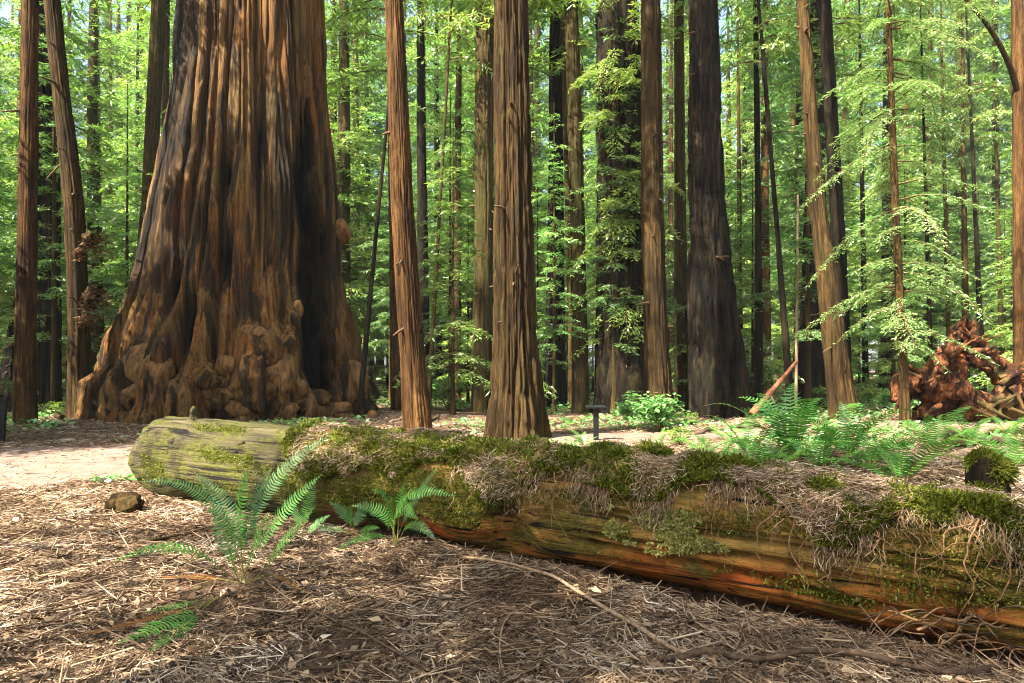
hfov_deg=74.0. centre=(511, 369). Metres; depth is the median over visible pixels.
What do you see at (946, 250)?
slender tree
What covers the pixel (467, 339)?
young tree
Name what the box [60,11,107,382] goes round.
forest tree
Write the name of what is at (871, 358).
young tree
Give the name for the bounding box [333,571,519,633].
twig
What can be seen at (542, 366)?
young tree
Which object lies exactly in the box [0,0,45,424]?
redwood tree
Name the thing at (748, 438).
fern
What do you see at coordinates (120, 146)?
forest tree
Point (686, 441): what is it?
fern
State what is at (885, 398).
shrub
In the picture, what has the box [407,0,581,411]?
redwood tree
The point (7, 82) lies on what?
forest tree
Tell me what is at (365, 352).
bare pole
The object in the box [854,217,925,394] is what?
young tree
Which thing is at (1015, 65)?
redwood tree
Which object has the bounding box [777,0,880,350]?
forest tree
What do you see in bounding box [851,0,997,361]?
forest tree
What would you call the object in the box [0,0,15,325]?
forest tree
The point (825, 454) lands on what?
fern
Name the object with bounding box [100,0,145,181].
forest tree
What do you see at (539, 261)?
young tree
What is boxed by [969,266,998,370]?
young tree
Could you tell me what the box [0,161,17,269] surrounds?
forest tree
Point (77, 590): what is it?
twig
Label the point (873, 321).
forest tree
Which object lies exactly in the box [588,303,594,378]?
young tree
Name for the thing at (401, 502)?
fern
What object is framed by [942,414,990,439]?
fern
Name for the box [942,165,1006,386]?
young tree
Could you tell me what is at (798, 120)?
forest tree
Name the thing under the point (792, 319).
young tree
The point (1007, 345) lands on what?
young tree
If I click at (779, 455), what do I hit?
fern
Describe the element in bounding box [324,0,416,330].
forest tree
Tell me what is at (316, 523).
fern
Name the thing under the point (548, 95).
forest tree
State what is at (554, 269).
young tree
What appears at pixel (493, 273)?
forest tree
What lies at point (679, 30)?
redwood tree
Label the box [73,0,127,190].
forest tree
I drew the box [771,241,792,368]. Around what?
young tree
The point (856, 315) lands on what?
young tree
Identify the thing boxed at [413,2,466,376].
forest tree
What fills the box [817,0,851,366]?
redwood tree
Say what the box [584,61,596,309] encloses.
forest tree
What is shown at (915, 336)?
young tree
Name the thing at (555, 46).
redwood tree
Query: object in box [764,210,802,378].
young tree
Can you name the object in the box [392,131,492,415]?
young tree
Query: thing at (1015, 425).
fern
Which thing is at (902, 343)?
hemlock tree
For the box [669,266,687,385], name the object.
young tree
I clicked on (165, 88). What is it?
redwood tree
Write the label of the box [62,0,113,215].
forest tree
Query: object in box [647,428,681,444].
fern
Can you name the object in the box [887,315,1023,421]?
upturned rootwad
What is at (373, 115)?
forest tree
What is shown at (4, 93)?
forest tree
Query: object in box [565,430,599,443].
fern
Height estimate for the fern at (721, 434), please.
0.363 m
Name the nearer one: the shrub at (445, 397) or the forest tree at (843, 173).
the shrub at (445, 397)
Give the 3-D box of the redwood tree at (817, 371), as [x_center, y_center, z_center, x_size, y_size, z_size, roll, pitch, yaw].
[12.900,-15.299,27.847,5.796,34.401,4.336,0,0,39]
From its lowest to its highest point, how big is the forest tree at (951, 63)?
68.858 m
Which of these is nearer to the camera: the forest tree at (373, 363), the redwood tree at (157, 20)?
the redwood tree at (157, 20)
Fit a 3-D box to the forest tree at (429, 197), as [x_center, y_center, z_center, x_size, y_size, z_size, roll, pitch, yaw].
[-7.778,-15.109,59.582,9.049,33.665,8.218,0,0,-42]
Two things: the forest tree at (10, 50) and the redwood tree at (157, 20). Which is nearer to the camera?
the redwood tree at (157, 20)
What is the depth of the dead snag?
24.65 m
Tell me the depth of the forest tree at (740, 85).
102.87 m
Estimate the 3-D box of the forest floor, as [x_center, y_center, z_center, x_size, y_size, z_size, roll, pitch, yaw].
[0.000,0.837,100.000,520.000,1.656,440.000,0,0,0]
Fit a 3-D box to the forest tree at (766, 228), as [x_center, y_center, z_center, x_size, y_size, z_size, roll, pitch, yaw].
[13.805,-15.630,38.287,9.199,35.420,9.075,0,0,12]
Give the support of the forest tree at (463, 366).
on the forest floor
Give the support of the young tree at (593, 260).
on the forest floor
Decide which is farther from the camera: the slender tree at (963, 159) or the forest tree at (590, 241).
the forest tree at (590, 241)
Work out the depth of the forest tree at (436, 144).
41.93 m
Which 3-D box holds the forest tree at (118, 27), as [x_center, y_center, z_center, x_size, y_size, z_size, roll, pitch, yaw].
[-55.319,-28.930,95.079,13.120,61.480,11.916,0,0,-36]
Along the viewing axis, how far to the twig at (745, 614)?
3.95 m
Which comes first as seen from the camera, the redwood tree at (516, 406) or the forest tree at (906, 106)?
the redwood tree at (516, 406)
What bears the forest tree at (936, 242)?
on the forest floor
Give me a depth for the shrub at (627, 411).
20.70 m
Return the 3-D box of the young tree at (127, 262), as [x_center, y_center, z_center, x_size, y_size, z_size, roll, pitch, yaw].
[-18.856,-5.875,32.822,4.109,16.180,4.259,0,0,33]
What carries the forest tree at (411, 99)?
on the forest floor
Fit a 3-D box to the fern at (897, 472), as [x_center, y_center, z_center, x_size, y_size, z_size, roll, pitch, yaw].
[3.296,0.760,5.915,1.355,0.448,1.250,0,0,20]
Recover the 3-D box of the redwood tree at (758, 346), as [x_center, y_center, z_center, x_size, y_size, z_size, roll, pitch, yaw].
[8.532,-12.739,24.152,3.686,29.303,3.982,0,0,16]
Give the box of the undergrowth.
[7,373,1020,482]
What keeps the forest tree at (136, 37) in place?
on the forest floor
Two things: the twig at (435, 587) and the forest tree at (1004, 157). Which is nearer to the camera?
the twig at (435, 587)
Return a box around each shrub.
[38,401,65,413]
[432,374,471,409]
[432,381,447,398]
[612,401,638,417]
[622,391,695,431]
[660,426,693,444]
[675,412,698,425]
[741,407,750,415]
[765,395,784,408]
[812,385,826,407]
[856,385,889,401]
[871,392,891,407]
[980,381,994,389]
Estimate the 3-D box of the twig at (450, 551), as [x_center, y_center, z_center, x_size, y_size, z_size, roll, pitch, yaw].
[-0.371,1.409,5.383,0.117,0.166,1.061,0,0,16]
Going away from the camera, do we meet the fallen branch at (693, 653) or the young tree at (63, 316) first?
the fallen branch at (693, 653)
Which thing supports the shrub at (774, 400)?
on the forest floor
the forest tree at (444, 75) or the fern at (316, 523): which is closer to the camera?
the fern at (316, 523)
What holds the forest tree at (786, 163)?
on the forest floor
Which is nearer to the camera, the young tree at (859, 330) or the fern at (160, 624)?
the fern at (160, 624)
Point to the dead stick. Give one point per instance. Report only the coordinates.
(796, 315)
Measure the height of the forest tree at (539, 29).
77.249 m
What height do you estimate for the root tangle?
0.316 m
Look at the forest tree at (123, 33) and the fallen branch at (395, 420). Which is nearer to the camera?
the fallen branch at (395, 420)
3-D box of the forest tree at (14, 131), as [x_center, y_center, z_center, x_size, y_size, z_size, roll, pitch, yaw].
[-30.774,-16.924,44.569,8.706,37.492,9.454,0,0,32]
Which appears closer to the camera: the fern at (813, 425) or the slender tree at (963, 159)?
the fern at (813, 425)
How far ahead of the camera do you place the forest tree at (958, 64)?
55.08 m
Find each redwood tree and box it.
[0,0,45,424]
[0,0,124,410]
[38,0,119,418]
[131,0,173,265]
[161,0,174,132]
[325,0,462,410]
[381,0,432,431]
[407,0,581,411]
[483,0,552,439]
[528,0,589,413]
[528,0,596,408]
[529,0,595,409]
[551,0,684,414]
[637,0,673,417]
[639,0,726,405]
[684,0,753,418]
[718,0,811,415]
[720,0,815,412]
[747,0,905,407]
[794,0,859,419]
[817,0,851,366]
[964,0,1023,373]
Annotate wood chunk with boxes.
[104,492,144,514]
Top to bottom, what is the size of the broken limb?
1.763 m
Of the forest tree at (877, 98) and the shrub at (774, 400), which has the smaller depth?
the shrub at (774, 400)
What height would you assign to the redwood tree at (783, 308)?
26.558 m
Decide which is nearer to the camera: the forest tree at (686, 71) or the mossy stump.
the mossy stump
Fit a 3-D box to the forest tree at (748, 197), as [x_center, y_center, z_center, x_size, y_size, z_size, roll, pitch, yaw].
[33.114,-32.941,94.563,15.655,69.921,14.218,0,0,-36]
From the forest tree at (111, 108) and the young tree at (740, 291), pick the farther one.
the forest tree at (111, 108)
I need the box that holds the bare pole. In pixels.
[359,99,387,418]
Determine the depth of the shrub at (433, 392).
34.65 m
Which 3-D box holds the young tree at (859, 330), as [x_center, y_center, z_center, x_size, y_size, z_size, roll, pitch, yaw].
[13.720,-3.369,29.433,3.792,11.230,3.782,0,0,-43]
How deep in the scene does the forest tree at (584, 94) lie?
112.84 m
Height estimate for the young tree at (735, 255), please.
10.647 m
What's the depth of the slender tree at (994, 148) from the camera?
30.95 m
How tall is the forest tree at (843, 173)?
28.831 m
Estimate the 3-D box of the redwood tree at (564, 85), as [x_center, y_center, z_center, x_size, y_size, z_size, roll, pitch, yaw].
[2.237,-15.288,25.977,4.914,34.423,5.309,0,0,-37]
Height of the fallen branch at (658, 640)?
0.142 m
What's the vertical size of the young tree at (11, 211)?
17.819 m
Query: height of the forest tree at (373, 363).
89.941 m
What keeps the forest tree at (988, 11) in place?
on the forest floor
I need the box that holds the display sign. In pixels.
[585,405,606,439]
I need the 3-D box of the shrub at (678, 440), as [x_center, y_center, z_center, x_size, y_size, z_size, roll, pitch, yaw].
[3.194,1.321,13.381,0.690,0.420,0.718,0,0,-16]
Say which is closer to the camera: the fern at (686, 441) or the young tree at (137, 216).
the fern at (686, 441)
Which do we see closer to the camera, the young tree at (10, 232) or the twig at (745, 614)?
the twig at (745, 614)
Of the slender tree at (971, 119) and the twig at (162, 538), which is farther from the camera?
the slender tree at (971, 119)
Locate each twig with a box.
[20,587,138,603]
[150,533,191,540]
[300,629,469,652]
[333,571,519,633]
[432,545,474,563]
[499,600,538,675]
[561,585,636,600]
[735,596,750,633]
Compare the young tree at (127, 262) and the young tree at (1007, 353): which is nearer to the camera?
the young tree at (1007, 353)
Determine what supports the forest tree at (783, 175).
on the forest floor
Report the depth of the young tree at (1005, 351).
33.01 m
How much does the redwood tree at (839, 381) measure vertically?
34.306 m
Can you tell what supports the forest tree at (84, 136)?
on the forest floor
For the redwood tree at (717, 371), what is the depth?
21.54 m
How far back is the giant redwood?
18.64 m
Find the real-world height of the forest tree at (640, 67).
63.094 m
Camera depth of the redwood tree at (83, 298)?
18.41 m
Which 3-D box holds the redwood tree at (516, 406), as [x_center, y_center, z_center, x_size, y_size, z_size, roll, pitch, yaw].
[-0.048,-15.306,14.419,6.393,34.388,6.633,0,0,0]
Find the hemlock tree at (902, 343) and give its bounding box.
[799,0,1001,425]
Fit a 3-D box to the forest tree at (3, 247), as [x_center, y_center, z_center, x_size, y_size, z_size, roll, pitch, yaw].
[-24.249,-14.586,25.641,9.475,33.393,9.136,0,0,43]
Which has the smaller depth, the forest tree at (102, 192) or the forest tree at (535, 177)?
the forest tree at (102, 192)
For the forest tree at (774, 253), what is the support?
on the forest floor
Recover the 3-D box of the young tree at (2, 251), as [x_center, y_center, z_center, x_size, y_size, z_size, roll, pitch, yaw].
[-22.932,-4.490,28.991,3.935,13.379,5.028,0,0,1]
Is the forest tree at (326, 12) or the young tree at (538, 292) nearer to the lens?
the young tree at (538, 292)
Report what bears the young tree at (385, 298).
on the forest floor
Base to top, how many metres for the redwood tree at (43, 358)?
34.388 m
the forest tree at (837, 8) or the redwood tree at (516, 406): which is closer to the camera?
the redwood tree at (516, 406)
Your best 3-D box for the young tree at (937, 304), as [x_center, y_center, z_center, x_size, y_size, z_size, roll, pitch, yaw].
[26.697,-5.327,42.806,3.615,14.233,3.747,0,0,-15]
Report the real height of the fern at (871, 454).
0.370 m
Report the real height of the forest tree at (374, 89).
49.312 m
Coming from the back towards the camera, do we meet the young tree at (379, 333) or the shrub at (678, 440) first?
the young tree at (379, 333)
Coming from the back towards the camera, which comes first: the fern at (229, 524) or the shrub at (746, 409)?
the shrub at (746, 409)
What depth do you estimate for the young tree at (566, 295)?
34.52 m
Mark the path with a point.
(68, 465)
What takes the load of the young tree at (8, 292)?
on the forest floor
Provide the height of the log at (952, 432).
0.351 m
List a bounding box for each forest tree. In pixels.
[0,0,14,131]
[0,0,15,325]
[0,0,20,287]
[0,0,82,245]
[0,0,107,351]
[0,1,16,195]
[0,19,17,343]
[0,19,20,284]
[0,53,15,218]
[0,65,18,356]
[0,146,16,305]
[0,155,12,289]
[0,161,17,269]
[2,0,142,371]
[60,0,132,358]
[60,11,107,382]
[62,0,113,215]
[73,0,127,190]
[75,44,125,323]
[82,0,134,322]
[83,0,126,146]
[88,0,175,337]
[99,0,150,285]
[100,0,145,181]
[102,1,134,269]
[102,4,148,318]
[102,13,171,326]
[118,0,175,252]
[122,0,150,105]
[122,0,150,238]
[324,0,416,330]
[325,0,337,66]
[325,0,384,353]
[327,2,387,290]
[328,0,429,379]
[337,6,388,361]
[350,0,387,372]
[350,0,388,348]
[350,0,447,280]
[364,0,430,276]
[368,0,417,375]
[372,0,474,389]
[374,9,448,344]
[388,0,545,389]
[408,7,449,205]
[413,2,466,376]
[426,10,474,386]
[427,10,466,195]
[429,2,493,373]
[442,142,544,358]
[493,2,591,304]
[529,1,597,285]
[532,9,549,362]
[533,23,566,375]
[536,13,596,370]
[536,18,594,352]
[538,18,595,303]
[544,9,595,204]
[565,58,597,347]
[566,154,596,346]
[584,2,595,248]
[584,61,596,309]
[638,0,664,160]
[660,0,690,375]
[661,0,686,266]
[662,1,723,213]
[662,7,725,263]
[663,2,674,204]
[664,41,689,282]
[673,0,741,256]
[686,0,850,392]
[720,0,795,221]
[721,12,790,364]
[724,0,782,351]
[724,0,792,377]
[728,0,859,384]
[733,0,869,364]
[749,66,804,352]
[753,2,825,295]
[769,26,868,287]
[771,92,880,365]
[772,0,790,373]
[773,10,880,362]
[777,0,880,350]
[827,0,985,390]
[831,0,882,373]
[831,2,876,230]
[832,0,879,372]
[848,1,950,374]
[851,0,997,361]
[857,5,945,354]
[865,6,988,353]
[866,1,951,371]
[881,5,975,362]
[895,1,955,372]
[912,0,1011,376]
[912,1,1011,372]
[915,3,1010,277]
[921,0,1011,376]
[933,1,983,317]
[939,20,1007,337]
[950,0,1011,331]
[969,0,1011,350]
[969,28,1011,337]
[970,81,1012,338]
[988,42,1011,252]
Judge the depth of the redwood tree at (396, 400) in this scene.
22.94 m
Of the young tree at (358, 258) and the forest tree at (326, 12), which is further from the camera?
the forest tree at (326, 12)
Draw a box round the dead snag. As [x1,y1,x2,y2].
[0,299,14,411]
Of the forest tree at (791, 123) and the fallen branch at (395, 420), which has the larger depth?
the forest tree at (791, 123)
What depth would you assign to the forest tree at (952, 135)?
101.49 m
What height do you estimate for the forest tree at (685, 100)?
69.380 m
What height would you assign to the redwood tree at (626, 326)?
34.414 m
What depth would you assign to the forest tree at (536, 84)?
75.71 m
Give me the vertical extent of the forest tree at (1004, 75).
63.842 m
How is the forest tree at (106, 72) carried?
on the forest floor
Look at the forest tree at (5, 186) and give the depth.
41.51 m
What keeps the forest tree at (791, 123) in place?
on the forest floor
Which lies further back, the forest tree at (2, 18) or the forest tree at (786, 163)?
the forest tree at (2, 18)
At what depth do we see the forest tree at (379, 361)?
84.58 m
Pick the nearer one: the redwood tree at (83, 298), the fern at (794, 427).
the fern at (794, 427)
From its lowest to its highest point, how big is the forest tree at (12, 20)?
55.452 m
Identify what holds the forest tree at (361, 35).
on the forest floor
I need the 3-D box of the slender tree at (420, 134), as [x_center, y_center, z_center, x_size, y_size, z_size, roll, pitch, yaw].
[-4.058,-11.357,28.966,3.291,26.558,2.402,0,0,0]
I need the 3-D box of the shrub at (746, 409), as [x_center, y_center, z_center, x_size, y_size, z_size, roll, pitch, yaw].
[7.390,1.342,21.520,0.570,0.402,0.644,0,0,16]
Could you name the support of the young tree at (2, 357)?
on the forest floor
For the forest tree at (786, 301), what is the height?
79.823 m
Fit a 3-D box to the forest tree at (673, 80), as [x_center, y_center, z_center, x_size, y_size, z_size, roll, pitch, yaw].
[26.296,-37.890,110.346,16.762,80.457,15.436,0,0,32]
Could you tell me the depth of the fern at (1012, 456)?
6.49 m
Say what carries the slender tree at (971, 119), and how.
on the forest floor
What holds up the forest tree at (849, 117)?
on the forest floor
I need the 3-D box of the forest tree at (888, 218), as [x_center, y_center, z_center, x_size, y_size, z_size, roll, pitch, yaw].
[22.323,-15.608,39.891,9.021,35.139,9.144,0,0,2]
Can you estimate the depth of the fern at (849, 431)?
7.27 m
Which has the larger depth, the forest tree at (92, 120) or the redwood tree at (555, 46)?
the forest tree at (92, 120)
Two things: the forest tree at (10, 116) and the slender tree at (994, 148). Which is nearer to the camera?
the slender tree at (994, 148)
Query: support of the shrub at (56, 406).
on the forest floor
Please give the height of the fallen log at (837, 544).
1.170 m
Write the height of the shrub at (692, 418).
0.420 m
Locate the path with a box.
[0,419,1021,488]
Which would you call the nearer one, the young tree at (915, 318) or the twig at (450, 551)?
the twig at (450, 551)
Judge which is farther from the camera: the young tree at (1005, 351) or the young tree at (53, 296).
the young tree at (1005, 351)
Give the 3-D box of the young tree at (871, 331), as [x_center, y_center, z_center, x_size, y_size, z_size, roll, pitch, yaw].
[13.946,-3.589,24.887,2.862,10.872,2.761,0,0,-35]
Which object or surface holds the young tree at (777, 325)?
on the forest floor
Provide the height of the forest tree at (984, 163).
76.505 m
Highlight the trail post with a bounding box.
[0,397,8,441]
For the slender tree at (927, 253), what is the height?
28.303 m
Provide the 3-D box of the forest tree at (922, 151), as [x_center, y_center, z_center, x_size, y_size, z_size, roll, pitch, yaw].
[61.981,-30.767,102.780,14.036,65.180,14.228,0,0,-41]
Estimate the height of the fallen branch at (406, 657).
0.059 m
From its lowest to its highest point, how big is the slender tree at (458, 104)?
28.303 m
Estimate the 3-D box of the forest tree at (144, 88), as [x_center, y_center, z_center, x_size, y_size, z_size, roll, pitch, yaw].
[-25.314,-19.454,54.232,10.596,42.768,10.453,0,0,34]
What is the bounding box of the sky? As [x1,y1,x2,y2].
[0,0,1007,370]
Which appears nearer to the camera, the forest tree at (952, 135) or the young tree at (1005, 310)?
the young tree at (1005, 310)
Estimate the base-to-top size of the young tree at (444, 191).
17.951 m
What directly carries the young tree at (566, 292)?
on the forest floor
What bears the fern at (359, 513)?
on the forest floor
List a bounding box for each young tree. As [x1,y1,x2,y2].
[0,0,118,409]
[0,28,102,345]
[0,157,62,349]
[0,195,15,365]
[0,204,15,349]
[0,223,41,394]
[0,255,15,364]
[61,211,104,368]
[66,84,143,326]
[107,201,137,319]
[116,159,155,292]
[350,203,366,353]
[356,128,416,403]
[360,167,388,362]
[366,216,388,389]
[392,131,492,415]
[416,52,474,347]
[418,89,474,401]
[438,210,473,403]
[484,295,557,398]
[531,102,589,413]
[531,187,567,385]
[531,191,546,354]
[533,211,545,371]
[539,173,594,396]
[539,263,590,371]
[543,182,591,348]
[565,176,597,383]
[568,18,680,413]
[586,264,595,391]
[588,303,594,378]
[665,229,689,377]
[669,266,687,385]
[727,166,782,379]
[729,208,776,370]
[730,173,804,396]
[737,0,880,413]
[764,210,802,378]
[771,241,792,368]
[771,263,789,378]
[786,186,852,351]
[790,176,880,386]
[847,192,914,390]
[849,243,879,386]
[852,133,941,405]
[853,169,943,376]
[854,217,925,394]
[895,244,927,366]
[907,277,924,372]
[908,175,960,357]
[922,187,976,343]
[938,220,995,372]
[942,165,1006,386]
[968,153,1012,388]
[968,194,1012,375]
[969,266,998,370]
[970,218,1012,383]
[982,203,1012,350]
[999,295,1012,358]
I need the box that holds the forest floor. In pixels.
[0,371,1023,682]
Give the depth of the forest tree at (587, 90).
97.95 m
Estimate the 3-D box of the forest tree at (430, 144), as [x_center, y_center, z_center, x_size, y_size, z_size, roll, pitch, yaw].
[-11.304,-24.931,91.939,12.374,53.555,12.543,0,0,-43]
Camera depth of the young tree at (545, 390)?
21.41 m
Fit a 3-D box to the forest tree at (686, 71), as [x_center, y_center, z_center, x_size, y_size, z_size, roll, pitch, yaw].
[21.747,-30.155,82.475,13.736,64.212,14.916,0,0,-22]
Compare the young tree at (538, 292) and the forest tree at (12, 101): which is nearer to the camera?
the young tree at (538, 292)
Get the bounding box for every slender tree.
[377,0,455,405]
[404,0,493,411]
[426,0,494,405]
[720,0,766,337]
[825,0,892,398]
[885,0,967,358]
[898,1,982,336]
[921,0,993,380]
[938,0,1011,391]
[961,0,1011,355]
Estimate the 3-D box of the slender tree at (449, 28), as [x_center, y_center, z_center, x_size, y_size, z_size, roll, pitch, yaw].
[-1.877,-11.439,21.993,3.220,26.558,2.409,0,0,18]
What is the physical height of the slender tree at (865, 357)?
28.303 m
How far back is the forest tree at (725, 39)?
107.02 m
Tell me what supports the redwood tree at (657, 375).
on the forest floor
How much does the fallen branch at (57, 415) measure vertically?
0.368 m
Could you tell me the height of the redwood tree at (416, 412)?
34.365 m
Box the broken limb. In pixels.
[749,360,798,415]
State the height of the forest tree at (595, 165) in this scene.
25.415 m
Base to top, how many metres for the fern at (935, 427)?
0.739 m
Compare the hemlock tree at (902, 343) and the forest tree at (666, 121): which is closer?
the hemlock tree at (902, 343)
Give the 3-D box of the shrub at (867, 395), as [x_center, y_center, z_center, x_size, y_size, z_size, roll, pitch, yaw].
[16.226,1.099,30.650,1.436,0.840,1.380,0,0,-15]
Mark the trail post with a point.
(3, 411)
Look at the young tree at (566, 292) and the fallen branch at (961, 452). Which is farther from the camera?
the young tree at (566, 292)
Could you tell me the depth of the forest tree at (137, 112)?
59.86 m
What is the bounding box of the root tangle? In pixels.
[859,605,1023,668]
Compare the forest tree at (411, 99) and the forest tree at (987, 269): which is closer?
the forest tree at (987, 269)
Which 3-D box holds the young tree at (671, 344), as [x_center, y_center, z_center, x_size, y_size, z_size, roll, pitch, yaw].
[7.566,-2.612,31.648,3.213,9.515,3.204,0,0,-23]
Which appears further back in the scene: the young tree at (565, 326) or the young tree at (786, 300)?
the young tree at (786, 300)
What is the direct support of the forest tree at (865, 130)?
on the forest floor
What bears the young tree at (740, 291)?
on the forest floor
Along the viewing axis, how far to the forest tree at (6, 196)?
32.73 m
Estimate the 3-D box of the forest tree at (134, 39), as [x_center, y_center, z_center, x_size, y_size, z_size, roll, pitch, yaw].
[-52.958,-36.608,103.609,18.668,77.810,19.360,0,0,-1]
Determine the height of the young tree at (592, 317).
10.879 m
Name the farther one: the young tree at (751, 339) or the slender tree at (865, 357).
the slender tree at (865, 357)
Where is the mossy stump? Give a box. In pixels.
[961,445,1021,494]
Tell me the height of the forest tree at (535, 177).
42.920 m
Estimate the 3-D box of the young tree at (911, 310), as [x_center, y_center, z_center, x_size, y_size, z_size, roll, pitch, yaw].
[18.434,-3.850,31.933,4.358,11.597,3.411,0,0,18]
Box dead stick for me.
[794,195,798,412]
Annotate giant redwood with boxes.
[72,0,379,424]
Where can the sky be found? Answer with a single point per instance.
(6, 13)
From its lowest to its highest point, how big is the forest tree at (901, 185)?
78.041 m
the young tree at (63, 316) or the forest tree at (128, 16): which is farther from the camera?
the forest tree at (128, 16)
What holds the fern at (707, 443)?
on the forest floor
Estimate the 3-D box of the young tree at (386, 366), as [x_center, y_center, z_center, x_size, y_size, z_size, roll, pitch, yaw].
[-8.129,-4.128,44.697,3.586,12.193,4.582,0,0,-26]
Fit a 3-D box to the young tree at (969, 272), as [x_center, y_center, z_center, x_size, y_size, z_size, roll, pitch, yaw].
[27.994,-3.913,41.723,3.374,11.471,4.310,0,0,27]
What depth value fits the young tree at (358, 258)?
48.40 m
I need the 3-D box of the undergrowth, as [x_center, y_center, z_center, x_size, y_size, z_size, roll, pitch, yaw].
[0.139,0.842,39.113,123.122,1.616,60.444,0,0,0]
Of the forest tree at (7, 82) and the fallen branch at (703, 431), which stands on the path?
the fallen branch at (703, 431)
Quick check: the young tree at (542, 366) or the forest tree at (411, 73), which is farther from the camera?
the forest tree at (411, 73)
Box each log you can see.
[128,406,1023,652]
[925,423,1023,437]
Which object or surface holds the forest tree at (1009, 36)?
on the forest floor
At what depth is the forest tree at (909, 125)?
91.88 m
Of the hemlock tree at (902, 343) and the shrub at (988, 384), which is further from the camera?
the shrub at (988, 384)
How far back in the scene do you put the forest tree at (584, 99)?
47.66 m
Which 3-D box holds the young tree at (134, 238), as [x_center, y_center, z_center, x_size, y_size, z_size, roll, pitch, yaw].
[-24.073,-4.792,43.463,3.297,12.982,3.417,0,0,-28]
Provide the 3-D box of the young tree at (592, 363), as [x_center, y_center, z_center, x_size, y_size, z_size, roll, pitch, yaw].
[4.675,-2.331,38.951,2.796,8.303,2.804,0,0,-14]
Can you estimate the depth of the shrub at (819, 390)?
27.03 m
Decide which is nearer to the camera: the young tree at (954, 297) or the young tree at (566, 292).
the young tree at (954, 297)
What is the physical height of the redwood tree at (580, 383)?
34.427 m
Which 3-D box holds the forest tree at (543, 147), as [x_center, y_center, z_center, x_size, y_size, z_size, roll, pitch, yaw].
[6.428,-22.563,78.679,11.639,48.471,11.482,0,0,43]
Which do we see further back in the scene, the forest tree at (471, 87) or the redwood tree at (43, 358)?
the forest tree at (471, 87)
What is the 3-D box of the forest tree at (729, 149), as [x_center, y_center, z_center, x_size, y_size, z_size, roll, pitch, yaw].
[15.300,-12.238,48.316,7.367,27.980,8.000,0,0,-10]
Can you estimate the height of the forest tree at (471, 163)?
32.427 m
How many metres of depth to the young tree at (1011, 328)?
30.74 m
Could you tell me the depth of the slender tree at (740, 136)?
35.93 m
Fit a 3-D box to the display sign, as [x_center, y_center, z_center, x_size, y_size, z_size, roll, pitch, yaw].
[1.772,1.269,14.346,0.422,1.056,0.319,0,0,0]
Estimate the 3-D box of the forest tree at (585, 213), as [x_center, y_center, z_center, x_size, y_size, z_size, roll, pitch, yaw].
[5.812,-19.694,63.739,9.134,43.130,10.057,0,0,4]
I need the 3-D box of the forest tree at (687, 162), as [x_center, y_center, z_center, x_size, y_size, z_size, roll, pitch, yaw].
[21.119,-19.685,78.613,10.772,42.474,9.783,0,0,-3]
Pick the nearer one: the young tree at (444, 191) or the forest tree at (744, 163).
the young tree at (444, 191)
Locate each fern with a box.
[62,596,217,651]
[113,434,330,593]
[285,478,329,538]
[320,502,378,533]
[336,464,455,549]
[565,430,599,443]
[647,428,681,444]
[673,432,720,449]
[686,434,735,454]
[705,383,873,460]
[705,412,823,455]
[707,423,753,438]
[720,430,866,471]
[747,427,888,467]
[769,393,916,454]
[797,429,946,466]
[808,433,989,481]
[811,417,842,432]
[865,406,1003,449]
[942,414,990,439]
[951,425,1023,466]
[977,415,1023,434]
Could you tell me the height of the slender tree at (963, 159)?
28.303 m
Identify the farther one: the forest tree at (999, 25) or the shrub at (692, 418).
the forest tree at (999, 25)
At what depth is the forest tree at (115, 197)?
35.20 m
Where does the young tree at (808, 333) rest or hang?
on the forest floor
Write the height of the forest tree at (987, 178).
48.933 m
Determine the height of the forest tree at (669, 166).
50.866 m
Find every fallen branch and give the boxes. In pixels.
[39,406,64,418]
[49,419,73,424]
[267,593,431,671]
[389,407,431,422]
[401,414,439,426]
[461,556,686,652]
[657,647,1007,675]
[687,424,756,434]
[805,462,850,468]
[944,445,1022,459]
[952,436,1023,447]

